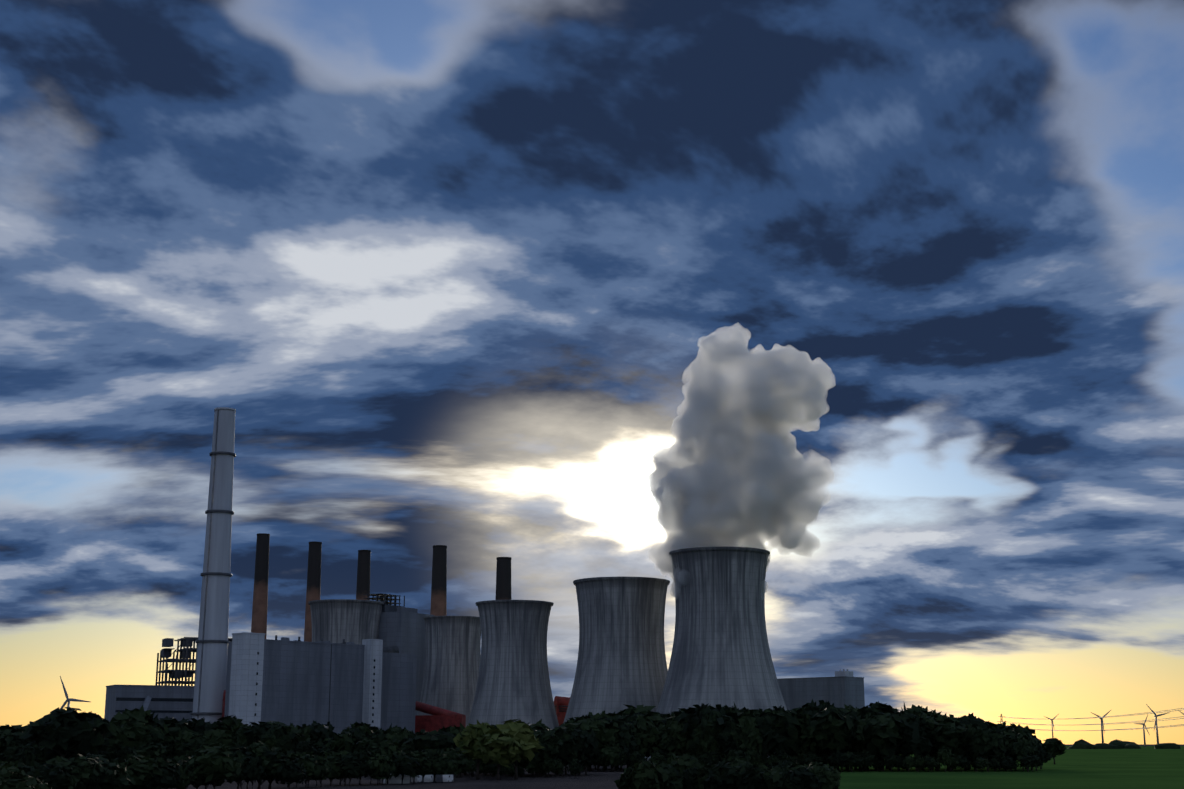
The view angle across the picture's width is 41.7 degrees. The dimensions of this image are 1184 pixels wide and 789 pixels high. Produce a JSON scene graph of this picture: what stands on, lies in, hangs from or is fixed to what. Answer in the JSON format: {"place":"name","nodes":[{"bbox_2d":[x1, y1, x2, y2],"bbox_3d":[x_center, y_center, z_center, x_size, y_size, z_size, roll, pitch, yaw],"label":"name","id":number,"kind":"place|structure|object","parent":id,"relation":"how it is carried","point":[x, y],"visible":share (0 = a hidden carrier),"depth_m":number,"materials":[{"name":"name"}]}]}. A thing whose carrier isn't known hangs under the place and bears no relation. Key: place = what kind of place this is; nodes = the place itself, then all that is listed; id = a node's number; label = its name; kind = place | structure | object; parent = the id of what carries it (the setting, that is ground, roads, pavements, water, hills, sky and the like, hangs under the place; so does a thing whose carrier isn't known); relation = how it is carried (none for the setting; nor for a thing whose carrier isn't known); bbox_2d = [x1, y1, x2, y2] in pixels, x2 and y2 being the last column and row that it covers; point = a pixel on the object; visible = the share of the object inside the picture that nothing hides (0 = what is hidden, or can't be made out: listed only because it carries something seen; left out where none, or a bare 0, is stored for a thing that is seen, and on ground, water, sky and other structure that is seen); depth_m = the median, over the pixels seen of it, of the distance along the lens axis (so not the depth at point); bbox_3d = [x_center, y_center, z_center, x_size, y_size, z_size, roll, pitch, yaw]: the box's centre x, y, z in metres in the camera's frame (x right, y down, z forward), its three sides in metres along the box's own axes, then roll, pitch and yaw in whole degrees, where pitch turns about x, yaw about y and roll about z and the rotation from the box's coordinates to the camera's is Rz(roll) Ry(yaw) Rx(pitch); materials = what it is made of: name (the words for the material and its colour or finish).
{"place":"outdoors","nodes":[
{"label":"outdoors","id":0,"kind":"place"},
{"bbox_2d":[104,685,193,721],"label":"building","id":1,"kind":"structure","parent":0,"point":[164,701],"depth_m":1069.66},
{"bbox_2d":[224,632,416,733],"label":"building block","id":2,"kind":"structure","parent":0,"point":[339,687],"depth_m":958.83,"materials":[{"name":"metal"}]},
{"bbox_2d":[275,635,567,711],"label":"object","id":3,"kind":"object","parent":2,"relation":"on","point":[392,649],"visible":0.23,"depth_m":1012.09,"materials":[{"name":"metal"}]},
{"bbox_2d":[418,616,480,725],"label":"cooling tower","id":4,"kind":"structure","parent":0,"point":[452,660],"depth_m":1071.97,"materials":[{"name":"concrete"}]},
{"bbox_2d":[495,557,511,599],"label":"chimney","id":5,"kind":"object","parent":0,"point":[503,579],"visible":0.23,"depth_m":1185.65,"materials":[{"name":"concrete"}]},
{"bbox_2d":[0,0,1183,743],"label":"sky","id":6,"kind":"structure","parent":0,"point":[883,300],"materials":[{"name":"blue"}]},
{"bbox_2d":[168,744,1183,788],"bbox_3d":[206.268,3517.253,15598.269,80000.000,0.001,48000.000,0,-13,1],"label":"field ground","id":7,"kind":"structure","parent":0,"point":[600,779],"depth_m":446.75,"materials":[{"name":"green plant"}]},
{"bbox_2d":[0,725,26,742],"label":"tree","id":8,"kind":"object","parent":7,"relation":"on","point":[6,731],"visible":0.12,"depth_m":587.91,"materials":[{"name":"green plant"}]},
{"bbox_2d":[0,764,39,788],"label":"tree","id":9,"kind":"object","parent":7,"relation":"on","point":[18,779],"visible":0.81,"depth_m":252.81,"materials":[{"name":"green plant"}]},
{"bbox_2d":[13,760,52,787],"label":"tree","id":10,"kind":"object","parent":7,"relation":"on","point":[31,771],"visible":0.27,"depth_m":271.87,"materials":[{"name":"green plant"}]},
{"bbox_2d":[34,761,74,788],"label":"tree","id":11,"kind":"object","parent":7,"relation":"on","point":[53,779],"visible":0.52,"depth_m":283.36,"materials":[{"name":"green plant"}]},
{"bbox_2d":[45,760,76,788],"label":"tree","id":12,"kind":"object","parent":7,"relation":"on","point":[72,780],"visible":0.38,"depth_m":286.27,"materials":[{"name":"green plant"}]},
{"bbox_2d":[35,755,90,788],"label":"tree","id":13,"kind":"object","parent":7,"relation":"on","point":[78,776],"visible":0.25,"depth_m":289.96,"materials":[{"name":"green plant"}]},
{"bbox_2d":[18,707,111,759],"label":"tree","id":14,"kind":"object","parent":7,"relation":"on","point":[64,733],"visible":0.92,"depth_m":535.11,"materials":[{"name":"green plant"}]},
{"bbox_2d":[70,756,105,788],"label":"tree","id":15,"kind":"object","parent":7,"relation":"on","point":[87,766],"visible":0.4,"depth_m":293.16,"materials":[{"name":"green plant"}]},
{"bbox_2d":[99,759,134,788],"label":"tree","id":16,"kind":"object","parent":7,"relation":"on","point":[115,778],"visible":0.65,"depth_m":298.59,"materials":[{"name":"green plant"}]},
{"bbox_2d":[109,705,154,725],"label":"tree","id":17,"kind":"object","parent":7,"relation":"on","point":[140,714],"visible":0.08,"depth_m":599.57,"materials":[{"name":"green plant"}]},
{"bbox_2d":[118,716,155,749],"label":"tree","id":18,"kind":"object","parent":7,"relation":"on","point":[137,731],"visible":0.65,"depth_m":572.89,"materials":[{"name":"green plant"}]},
{"bbox_2d":[123,755,162,788],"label":"tree","id":19,"kind":"object","parent":7,"relation":"on","point":[134,767],"visible":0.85,"depth_m":315.32,"materials":[{"name":"green plant"}]},
{"bbox_2d":[150,755,180,788],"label":"tree","id":20,"kind":"object","parent":7,"relation":"on","point":[170,770],"visible":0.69,"depth_m":321.27,"materials":[{"name":"green plant"}]},
{"bbox_2d":[161,719,198,735],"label":"tree","id":21,"kind":"object","parent":7,"relation":"on","point":[174,726],"visible":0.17,"depth_m":593.92,"materials":[{"name":"green plant"}]},
{"bbox_2d":[168,763,194,788],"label":"tree","id":22,"kind":"object","parent":7,"relation":"on","point":[185,777],"visible":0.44,"depth_m":331.89,"materials":[{"name":"green plant"}]},
{"bbox_2d":[168,729,199,758],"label":"tree","id":23,"kind":"object","parent":7,"relation":"on","point":[182,737],"visible":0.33,"depth_m":583.48,"materials":[{"name":"green plant"}]},
{"bbox_2d":[177,736,207,758],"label":"tree","id":24,"kind":"object","parent":7,"relation":"on","point":[192,746],"visible":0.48,"depth_m":564.41,"materials":[{"name":"green plant"}]},
{"bbox_2d":[155,637,231,685],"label":"scaffolding","id":25,"kind":"object","parent":7,"relation":"on","point":[185,653],"visible":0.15,"depth_m":1136.89,"materials":[{"name":"metal"}]},
{"bbox_2d":[188,717,221,733],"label":"tree","id":26,"kind":"object","parent":7,"relation":"on","point":[201,726],"visible":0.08,"depth_m":601.58,"materials":[{"name":"green plant"}]},
{"bbox_2d":[190,407,235,723],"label":"tall chimney","id":27,"kind":"object","parent":7,"relation":"on","point":[211,664],"visible":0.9,"depth_m":996.17,"materials":[{"name":"white concrete"}]},
{"bbox_2d":[189,744,241,788],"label":"tree","id":28,"kind":"object","parent":7,"relation":"on","point":[215,763],"visible":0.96,"depth_m":347.57,"materials":[{"name":"green plant"}]},
{"bbox_2d":[198,726,241,749],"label":"tree","id":29,"kind":"object","parent":7,"relation":"on","point":[225,737],"visible":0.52,"depth_m":569.12,"materials":[{"name":"green plant"}]},
{"bbox_2d":[242,755,266,788],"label":"tree","id":30,"kind":"object","parent":7,"relation":"on","point":[254,767],"visible":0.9,"depth_m":374.22,"materials":[{"name":"green plant"}]},
{"bbox_2d":[243,721,272,746],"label":"tree","id":31,"kind":"object","parent":7,"relation":"on","point":[255,732],"visible":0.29,"depth_m":584.20,"materials":[{"name":"green plant"}]},
{"bbox_2d":[251,533,269,638],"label":"chimney","id":32,"kind":"object","parent":7,"relation":"on","point":[259,609],"visible":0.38,"depth_m":1217.40,"materials":[{"name":"concrete"}]},
{"bbox_2d":[248,744,286,788],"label":"tree","id":33,"kind":"object","parent":7,"relation":"on","point":[265,761],"visible":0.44,"depth_m":383.49,"materials":[{"name":"green plant"}]},
{"bbox_2d":[261,724,298,750],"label":"tree","id":34,"kind":"object","parent":7,"relation":"on","point":[279,736],"visible":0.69,"depth_m":565.84,"materials":[{"name":"green plant"}]},
{"bbox_2d":[262,747,304,788],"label":"tree","id":35,"kind":"object","parent":7,"relation":"on","point":[285,754],"visible":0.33,"depth_m":384.94,"materials":[{"name":"green plant"}]},
{"bbox_2d":[267,759,307,788],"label":"tree","id":36,"kind":"object","parent":7,"relation":"on","point":[289,777],"visible":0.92,"depth_m":382.00,"materials":[{"name":"green plant"}]},
{"bbox_2d":[304,541,321,641],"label":"chimney","id":37,"kind":"object","parent":7,"relation":"on","point":[314,575],"visible":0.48,"depth_m":1217.77,"materials":[{"name":"concrete"}]},
{"bbox_2d":[299,752,326,787],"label":"tree","id":38,"kind":"object","parent":7,"relation":"on","point":[313,766],"visible":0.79,"depth_m":397.95,"materials":[{"name":"green plant"}]},
{"bbox_2d":[307,720,337,745],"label":"tree","id":39,"kind":"object","parent":7,"relation":"on","point":[319,732],"visible":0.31,"depth_m":605.30,"materials":[{"name":"green plant"}]},
{"bbox_2d":[312,755,334,786],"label":"tree","id":40,"kind":"object","parent":7,"relation":"on","point":[325,762],"visible":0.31,"depth_m":406.77,"materials":[{"name":"green plant"}]},
{"bbox_2d":[324,753,346,785],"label":"tree","id":41,"kind":"object","parent":7,"relation":"on","point":[335,766],"visible":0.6,"depth_m":418.81,"materials":[{"name":"green plant"}]},
{"bbox_2d":[326,731,358,752],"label":"tree","id":42,"kind":"object","parent":7,"relation":"on","point":[345,741],"visible":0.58,"depth_m":563.28,"materials":[{"name":"green plant"}]},
{"bbox_2d":[308,599,383,644],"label":"cooling tower","id":43,"kind":"structure","parent":7,"relation":"on","point":[355,621],"depth_m":1123.37,"materials":[{"name":"concrete"}]},
{"bbox_2d":[336,752,368,785],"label":"tree","id":44,"kind":"object","parent":7,"relation":"on","point":[355,765],"visible":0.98,"depth_m":418.94,"materials":[{"name":"green plant"}]},
{"bbox_2d":[356,550,370,599],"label":"chimney","id":45,"kind":"object","parent":7,"relation":"on","point":[363,578],"visible":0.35,"depth_m":1218.44,"materials":[{"name":"concrete"}]},
{"bbox_2d":[359,753,395,784],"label":"tree","id":46,"kind":"object","parent":7,"relation":"on","point":[375,763],"visible":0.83,"depth_m":425.56,"materials":[{"name":"green plant"}]},
{"bbox_2d":[369,741,406,783],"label":"tree","id":47,"kind":"object","parent":7,"relation":"on","point":[384,748],"visible":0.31,"depth_m":438.95,"materials":[{"name":"green plant"}]},
{"bbox_2d":[222,690,569,733],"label":"red conveyor covers","id":48,"kind":"object","parent":7,"relation":"on","point":[437,718],"visible":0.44,"depth_m":1034.91,"materials":[{"name":"red metal"}]},
{"bbox_2d":[363,593,434,714],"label":"boiler houses","id":49,"kind":"structure","parent":7,"relation":"on","point":[402,629],"depth_m":1144.13,"materials":[{"name":"metal"}]},
{"bbox_2d":[391,750,420,784],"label":"tree","id":50,"kind":"object","parent":7,"relation":"on","point":[405,764],"visible":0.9,"depth_m":432.40,"materials":[{"name":"green plant"}]},
{"bbox_2d":[401,751,432,783],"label":"tree","id":51,"kind":"object","parent":7,"relation":"on","point":[426,762],"visible":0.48,"depth_m":442.21,"materials":[{"name":"green plant"}]},
{"bbox_2d":[403,728,457,752],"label":"tree","id":52,"kind":"object","parent":7,"relation":"on","point":[439,739],"visible":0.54,"depth_m":526.08,"materials":[{"name":"green plant"}]},
{"bbox_2d":[430,545,446,615],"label":"chimney","id":53,"kind":"object","parent":7,"relation":"on","point":[439,588],"visible":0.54,"depth_m":1186.14,"materials":[{"name":"concrete"}]},
{"bbox_2d":[430,753,456,775],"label":"tree","id":54,"kind":"object","parent":7,"relation":"on","point":[445,765],"visible":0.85,"depth_m":457.31,"materials":[{"name":"green plant"}]},
{"bbox_2d":[437,747,477,774],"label":"tree","id":55,"kind":"object","parent":7,"relation":"on","point":[462,763],"visible":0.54,"depth_m":474.27,"materials":[{"name":"green plant"}]},
{"bbox_2d":[453,720,499,779],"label":"tree","id":56,"kind":"object","parent":7,"relation":"on","point":[467,739],"visible":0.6,"depth_m":496.52,"materials":[{"name":"green plant"}]},
{"bbox_2d":[475,729,521,779],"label":"tree","id":57,"kind":"object","parent":7,"relation":"on","point":[498,748],"visible":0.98,"depth_m":485.43,"materials":[{"name":"green plant"}]},
{"bbox_2d":[467,600,558,729],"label":"cooling tower","id":58,"kind":"structure","parent":7,"relation":"on","point":[513,682],"depth_m":990.63,"materials":[{"name":"concrete"}]},
{"bbox_2d":[495,719,544,778],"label":"tree","id":59,"kind":"object","parent":7,"relation":"on","point":[521,733],"visible":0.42,"depth_m":500.39,"materials":[{"name":"green plant"}]},
{"bbox_2d":[531,731,562,777],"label":"tree","id":60,"kind":"object","parent":7,"relation":"on","point":[549,741],"visible":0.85,"depth_m":524.45,"materials":[{"name":"green plant"}]},
{"bbox_2d":[553,726,583,775],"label":"tree","id":61,"kind":"object","parent":7,"relation":"on","point":[566,749],"visible":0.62,"depth_m":542.80,"materials":[{"name":"green plant"}]},
{"bbox_2d":[565,727,601,775],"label":"tree","id":62,"kind":"object","parent":7,"relation":"on","point":[589,742],"visible":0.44,"depth_m":547.24,"materials":[{"name":"green plant"}]},
{"bbox_2d":[565,718,606,770],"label":"tree","id":63,"kind":"object","parent":7,"relation":"on","point":[586,724],"visible":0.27,"depth_m":641.37,"materials":[{"name":"green plant"}]},
{"bbox_2d":[596,716,620,771],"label":"tree","id":64,"kind":"object","parent":7,"relation":"on","point":[610,730],"visible":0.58,"depth_m":638.82,"materials":[{"name":"green plant"}]},
{"bbox_2d":[563,576,669,723],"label":"cooling tower","id":65,"kind":"structure","parent":7,"relation":"on","point":[621,660],"depth_m":967.71,"materials":[{"name":"concrete"}]},
{"bbox_2d":[614,721,638,771],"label":"tree","id":66,"kind":"object","parent":7,"relation":"on","point":[626,738],"visible":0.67,"depth_m":640.34,"materials":[{"name":"green plant"}]},
{"bbox_2d":[625,760,662,788],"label":"bush","id":67,"kind":"object","parent":7,"relation":"on","point":[644,775],"visible":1,"depth_m":268.51,"materials":[{"name":"green plant"}]},
{"bbox_2d":[630,715,659,756],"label":"tree","id":68,"kind":"object","parent":7,"relation":"on","point":[642,730],"visible":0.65,"depth_m":647.45,"materials":[{"name":"green plant"}]},
{"bbox_2d":[648,723,680,754],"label":"tree","id":69,"kind":"object","parent":7,"relation":"on","point":[666,741],"visible":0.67,"depth_m":647.62,"materials":[{"name":"green plant"}]},
{"bbox_2d":[654,761,684,788],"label":"bush","id":70,"kind":"object","parent":7,"relation":"on","point":[674,774],"visible":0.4,"depth_m":271.36,"materials":[{"name":"green plant"}]},
{"bbox_2d":[663,715,688,755],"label":"tree","id":71,"kind":"object","parent":7,"relation":"on","point":[676,728],"visible":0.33,"depth_m":651.61,"materials":[{"name":"green plant"}]},
{"bbox_2d":[667,751,704,772],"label":"tree","id":72,"kind":"object","parent":7,"relation":"on","point":[686,761],"visible":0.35,"depth_m":284.71,"materials":[{"name":"green plant"}]},
{"bbox_2d":[662,703,737,755],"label":"tree","id":73,"kind":"object","parent":7,"relation":"on","point":[691,715],"visible":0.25,"depth_m":653.50,"materials":[{"name":"green plant"}]},
{"bbox_2d":[687,712,722,754],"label":"tree","id":74,"kind":"object","parent":7,"relation":"on","point":[708,728],"visible":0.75,"depth_m":645.11,"materials":[{"name":"green plant"}]},
{"bbox_2d":[714,716,746,756],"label":"tree","id":75,"kind":"object","parent":7,"relation":"on","point":[724,737],"visible":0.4,"depth_m":641.63,"materials":[{"name":"green plant"}]},
{"bbox_2d":[730,714,763,752],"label":"tree","id":76,"kind":"object","parent":7,"relation":"on","point":[746,732],"visible":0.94,"depth_m":639.09,"materials":[{"name":"green plant"}]},
{"bbox_2d":[757,764,798,788],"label":"bush","id":77,"kind":"object","parent":7,"relation":"on","point":[775,778],"visible":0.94,"depth_m":264.40,"materials":[{"name":"green plant"}]},
{"bbox_2d":[786,766,821,788],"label":"bush","id":78,"kind":"object","parent":7,"relation":"on","point":[803,778],"visible":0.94,"depth_m":263.92,"materials":[{"name":"green plant"}]},
{"bbox_2d":[816,768,841,788],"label":"bush","id":79,"kind":"object","parent":7,"relation":"on","point":[829,778],"visible":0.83,"depth_m":277.61,"materials":[{"name":"green plant"}]},
{"bbox_2d":[1067,739,1180,748],"bbox_3d":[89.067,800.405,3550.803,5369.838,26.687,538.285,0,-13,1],"label":"treeline","id":80,"kind":"object","parent":7,"relation":"on","point":[1113,744],"visible":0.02,"depth_m":3584.31,"materials":[{"name":"green plant"}]},
{"bbox_2d":[645,547,786,758],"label":"cooling tower","id":81,"kind":"structure","parent":0,"point":[721,654],"depth_m":918.87,"materials":[{"name":"concrete"}]},
{"bbox_2d":[777,669,864,709],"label":"building","id":82,"kind":"structure","parent":0,"point":[840,689],"depth_m":1133.45,"materials":[{"name":"grey concrete"}]},
{"bbox_2d":[828,746,1183,788],"bbox_3d":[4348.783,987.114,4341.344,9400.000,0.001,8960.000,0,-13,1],"label":"grass field","id":83,"kind":"structure","parent":0,"point":[1148,767],"depth_m":560.00,"materials":[{"name":"green plant"}]},
{"bbox_2d":[755,711,785,756],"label":"tree","id":84,"kind":"object","parent":83,"relation":"on","point":[773,739],"visible":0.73,"depth_m":640.83,"materials":[{"name":"green plant"}]},
{"bbox_2d":[766,707,807,755],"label":"tree","id":85,"kind":"object","parent":83,"relation":"on","point":[789,723],"visible":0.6,"depth_m":640.89,"materials":[{"name":"green plant"}]},
{"bbox_2d":[788,716,819,755],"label":"tree","id":86,"kind":"object","parent":83,"relation":"on","point":[804,740],"visible":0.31,"depth_m":642.03,"materials":[{"name":"green plant"}]},
{"bbox_2d":[800,703,864,754],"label":"tree","id":87,"kind":"object","parent":83,"relation":"on","point":[831,728],"visible":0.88,"depth_m":637.46,"materials":[{"name":"green plant"}]},
{"bbox_2d":[837,751,863,771],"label":"tree","id":88,"kind":"object","parent":83,"relation":"on","point":[851,759],"visible":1,"depth_m":625.50,"materials":[{"name":"green plant"}]},
{"bbox_2d":[838,708,865,770],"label":"tree","id":89,"kind":"object","parent":83,"relation":"on","point":[854,718],"visible":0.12,"depth_m":653.56,"materials":[{"name":"green plant"}]},
{"bbox_2d":[856,701,907,770],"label":"tree","id":90,"kind":"object","parent":83,"relation":"on","point":[865,710],"visible":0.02,"depth_m":666.50,"materials":[{"name":"green plant"}]},
{"bbox_2d":[859,709,905,770],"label":"tree","id":91,"kind":"object","parent":83,"relation":"on","point":[883,726],"visible":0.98,"depth_m":643.54,"materials":[{"name":"green plant"}]},
{"bbox_2d":[897,716,935,770],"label":"tree","id":92,"kind":"object","parent":83,"relation":"on","point":[917,739],"visible":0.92,"depth_m":640.28,"materials":[{"name":"green plant"}]},
{"bbox_2d":[914,711,959,770],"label":"tree","id":93,"kind":"object","parent":83,"relation":"on","point":[933,718],"visible":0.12,"depth_m":650.58,"materials":[{"name":"green plant"}]},
{"bbox_2d":[937,747,952,771],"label":"tree","id":94,"kind":"object","parent":83,"relation":"on","point":[945,757],"visible":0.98,"depth_m":629.07,"materials":[{"name":"green plant"}]},
{"bbox_2d":[930,717,969,770],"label":"tree","id":95,"kind":"object","parent":83,"relation":"on","point":[951,734],"visible":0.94,"depth_m":640.92,"materials":[{"name":"green plant"}]},
{"bbox_2d":[949,713,1000,769],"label":"tree","id":96,"kind":"object","parent":83,"relation":"on","point":[973,719],"visible":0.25,"depth_m":670.01,"materials":[{"name":"green plant"}]},
{"bbox_2d":[997,723,1035,769],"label":"tree","id":97,"kind":"object","parent":83,"relation":"on","point":[1026,730],"visible":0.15,"depth_m":669.49,"materials":[{"name":"green plant"}]},
{"bbox_2d":[1012,738,1037,771],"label":"tree","id":98,"kind":"object","parent":83,"relation":"on","point":[1022,748],"visible":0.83,"depth_m":639.76,"materials":[{"name":"green plant"}]},
{"bbox_2d":[1042,738,1065,763],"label":"tree","id":99,"kind":"object","parent":83,"relation":"on","point":[1055,746],"visible":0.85,"depth_m":861.25,"materials":[{"name":"green plant"}]},
{"bbox_2d":[998,708,1183,730],"bbox_3d":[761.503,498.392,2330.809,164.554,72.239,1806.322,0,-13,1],"label":"power lines","id":100,"kind":"object","parent":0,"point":[1002,721],"visible":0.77,"depth_m":2245.96,"materials":[{"name":"metal"}]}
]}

